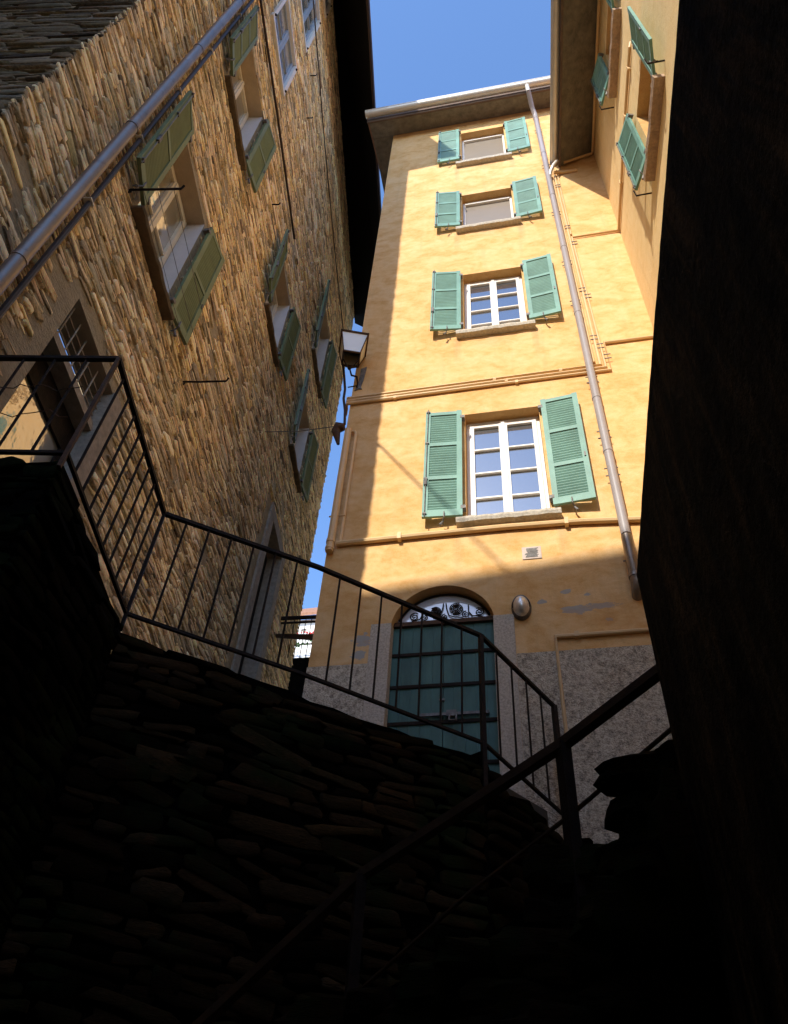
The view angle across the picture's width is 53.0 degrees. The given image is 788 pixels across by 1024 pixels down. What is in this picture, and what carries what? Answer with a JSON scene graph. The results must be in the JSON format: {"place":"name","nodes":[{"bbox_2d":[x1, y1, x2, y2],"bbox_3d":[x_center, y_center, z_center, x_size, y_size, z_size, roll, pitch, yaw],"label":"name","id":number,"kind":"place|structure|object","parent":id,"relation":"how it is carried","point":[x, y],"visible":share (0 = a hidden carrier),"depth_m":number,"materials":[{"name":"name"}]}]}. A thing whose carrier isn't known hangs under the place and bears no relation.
{"place":"outdoors","nodes":[
{"label":"outdoors","id":0,"kind":"place"},
{"bbox_2d":[0,664,548,941],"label":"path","id":1,"kind":"structure","parent":0,"point":[541,811],"depth_m":5.76,"materials":[{"name":"grey stone"}]},
{"bbox_2d":[288,657,309,696],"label":"garden wall","id":2,"kind":"structure","parent":1,"relation":"on","point":[296,684],"depth_m":17.48,"materials":[{"name":"black"}]},
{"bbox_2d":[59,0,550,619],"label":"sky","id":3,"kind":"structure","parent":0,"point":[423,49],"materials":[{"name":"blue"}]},
{"bbox_2d":[294,607,317,657],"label":"white house","id":4,"kind":"structure","parent":0,"point":[310,611],"depth_m":42.06,"materials":[{"name":"paint"}]},
{"bbox_2d":[296,631,313,647],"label":"flower box","id":5,"kind":"object","parent":4,"relation":"attached to","point":[298,643],"visible":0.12,"depth_m":40.27,"materials":[{"name":"red plant"}]},
{"label":"ground","id":6,"kind":"structure","parent":0,"visible":0},
{"bbox_2d":[0,0,381,689],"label":"stone house","id":7,"kind":"structure","parent":6,"relation":"on","point":[244,122],"depth_m":8.78,"materials":[{"name":"brown stone"}]},
{"bbox_2d":[26,352,74,461],"bbox_3d":[-2.658,-0.310,5.344,0.063,1.899,0.886,0,-46,4],"label":"door","id":8,"kind":"structure","parent":7,"relation":"in","point":[62,430],"depth_m":5.97,"materials":[{"name":"wood"}]},
{"bbox_2d":[130,90,224,344],"bbox_3d":[-2.311,-2.991,8.084,0.453,2.033,1.867,1,-46,3],"label":"window","id":9,"kind":"structure","parent":7,"relation":"in","point":[165,161],"depth_m":8.27,"materials":[{"name":"beige paint"}]},
{"bbox_2d":[128,185,228,384],"bbox_3d":[-2.061,-2.112,7.683,0.516,0.160,2.079,0,-46,4],"label":"clothesline","id":10,"kind":"object","parent":7,"relation":"attached to","point":[130,190],"visible":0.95,"depth_m":7.45,"materials":[{"name":"metal"}]},
{"bbox_2d":[224,5,276,192],"bbox_3d":[-2.095,-5.651,10.853,0.453,1.895,1.888,1,-46,3],"label":"window","id":11,"kind":"structure","parent":7,"relation":"in","point":[241,81],"depth_m":11.14,"materials":[{"name":"beige paint"}]},
{"bbox_2d":[238,556,266,673],"bbox_3d":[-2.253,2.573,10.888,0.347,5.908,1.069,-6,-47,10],"label":"door","id":12,"kind":"structure","parent":7,"relation":"in","point":[263,569],"depth_m":12.30,"materials":[{"name":"green paint"}]},
{"bbox_2d":[264,229,300,380],"bbox_3d":[-1.959,-3.369,12.966,0.453,1.843,1.846,1,-46,3],"label":"window","id":13,"kind":"structure","parent":7,"relation":"in","point":[276,306],"depth_m":13.24,"materials":[{"name":"beige paint"}]},
{"bbox_2d":[271,0,297,96],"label":"window","id":14,"kind":"structure","parent":7,"relation":"in","point":[281,16],"depth_m":13.42,"materials":[{"name":"white paint"}]},
{"bbox_2d":[276,634,312,639],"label":"brace beam","id":15,"kind":"structure","parent":7,"relation":"attached to","point":[300,636],"depth_m":9.69,"materials":[{"name":"brown metal"}]},
{"bbox_2d":[281,615,315,657],"bbox_3d":[-1.334,1.752,11.115,0.648,0.751,0.030,-6,-47,10],"label":"iron grille","id":16,"kind":"object","parent":15,"relation":"attached to","point":[303,617],"visible":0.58,"depth_m":11.31,"materials":[{"name":"black metal"}]},
{"bbox_2d":[288,368,318,502],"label":"window","id":17,"kind":"structure","parent":7,"relation":"in","point":[297,444],"depth_m":15.21,"materials":[{"name":"green paint"}]},
{"bbox_2d":[265,366,345,444],"bbox_3d":[-1.326,-1.326,11.188,1.849,2.369,0.177,-28,-54,28],"label":"overhead wire","id":18,"kind":"object","parent":7,"relation":"attached to","point":[338,428],"visible":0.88,"depth_m":10.28,"materials":[{"name":"grey metal"}]},
{"bbox_2d":[298,0,320,52],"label":"window","id":19,"kind":"structure","parent":7,"relation":"in","point":[306,6],"depth_m":15.63,"materials":[{"name":"white paint"}]},
{"bbox_2d":[311,279,336,408],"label":"window","id":20,"kind":"structure","parent":7,"relation":"in","point":[321,339],"depth_m":17.56,"materials":[{"name":"green paint"}]},
{"bbox_2d":[323,0,331,17],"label":"window","id":21,"kind":"structure","parent":7,"relation":"in","point":[327,3],"depth_m":17.71,"materials":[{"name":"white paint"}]},
{"bbox_2d":[0,456,563,1023],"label":"retaining wall","id":22,"kind":"structure","parent":6,"relation":"on","point":[204,838],"depth_m":4.25,"materials":[{"name":"black stone"}]},
{"bbox_2d":[0,355,560,814],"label":"railing","id":23,"kind":"object","parent":22,"relation":"on","point":[66,455],"visible":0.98,"depth_m":5.26,"materials":[{"name":"metal"}]},
{"bbox_2d":[211,838,734,1023],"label":"stair wall","id":24,"kind":"structure","parent":6,"relation":"on","point":[532,963],"depth_m":1.90,"materials":[{"name":"stone"}]},
{"bbox_2d":[191,664,670,1023],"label":"handrail","id":25,"kind":"object","parent":24,"relation":"on","point":[559,749],"visible":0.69,"depth_m":2.32,"materials":[{"name":"metal"}]},
{"bbox_2d":[302,76,671,843],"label":"yellow house","id":26,"kind":"structure","parent":6,"relation":"on","point":[492,458],"depth_m":9.32,"materials":[{"name":"paint"}]},
{"bbox_2d":[338,329,368,390],"bbox_3d":[-0.573,-2.184,11.018,0.436,1.090,0.446,8,-46,-4],"label":"wall lantern","id":27,"kind":"object","parent":26,"relation":"attached to","point":[352,351],"depth_m":11.00,"materials":[{"name":"brown metal"}]},
{"bbox_2d":[387,594,499,773],"bbox_3d":[0.442,1.667,7.167,1.007,2.431,0.122,-6,-47,10],"label":"door","id":28,"kind":"structure","parent":26,"relation":"in","point":[466,611],"depth_m":7.34,"materials":[{"name":"green paint"}]},
{"bbox_2d":[437,116,529,167],"bbox_3d":[1.861,-7.611,16.484,1.863,1.998,0.330,-6,-47,10],"label":"window","id":29,"kind":"structure","parent":26,"relation":"in","point":[486,145],"depth_m":16.63,"materials":[{"name":"green paint"}]},
{"bbox_2d":[434,175,541,233],"bbox_3d":[1.680,-5.424,14.196,1.860,1.658,0.365,-6,-47,10],"label":"window","id":30,"kind":"structure","parent":26,"relation":"in","point":[489,209],"depth_m":14.32,"materials":[{"name":"green paint"}]},
{"bbox_2d":[430,253,560,338],"bbox_3d":[1.496,-3.158,11.844,1.858,1.920,0.374,-6,-47,10],"label":"window","id":31,"kind":"structure","parent":26,"relation":"in","point":[494,300],"depth_m":11.89,"materials":[{"name":"white paint"}]},
{"bbox_2d":[422,392,595,527],"bbox_3d":[1.287,-0.546,9.156,1.861,2.048,0.350,-6,-47,10],"label":"window","id":32,"kind":"structure","parent":26,"relation":"in","point":[506,474],"depth_m":9.16,"materials":[{"name":"white paint"}]},
{"bbox_2d":[511,595,531,620],"bbox_3d":[1.208,0.876,7.519,0.194,0.291,0.148,-6,-47,10],"label":"bulkhead lamp","id":33,"kind":"object","parent":26,"relation":"attached to","point":[521,607],"visible":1,"depth_m":7.46,"materials":[{"name":"grey metal"}]},
{"bbox_2d":[550,0,678,329],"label":"yellow house","id":34,"kind":"structure","parent":6,"relation":"on","point":[611,71],"depth_m":11.70,"materials":[{"name":"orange paint"}]},
{"bbox_2d":[590,0,621,105],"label":"window","id":35,"kind":"structure","parent":34,"relation":"in","point":[603,78],"depth_m":12.25,"materials":[{"name":"white paint"}]},
{"bbox_2d":[616,6,664,190],"bbox_3d":[3.254,-5.285,10.111,0.435,1.840,1.748,-2,-46,7],"label":"window","id":36,"kind":"structure","parent":34,"relation":"in","point":[639,161],"depth_m":10.04,"materials":[{"name":"white paint"}]},
{"bbox_2d":[568,0,787,1023],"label":"house wall","id":37,"kind":"structure","parent":6,"relation":"on","point":[692,860],"depth_m":1.26,"materials":[{"name":"stone"}]}
]}

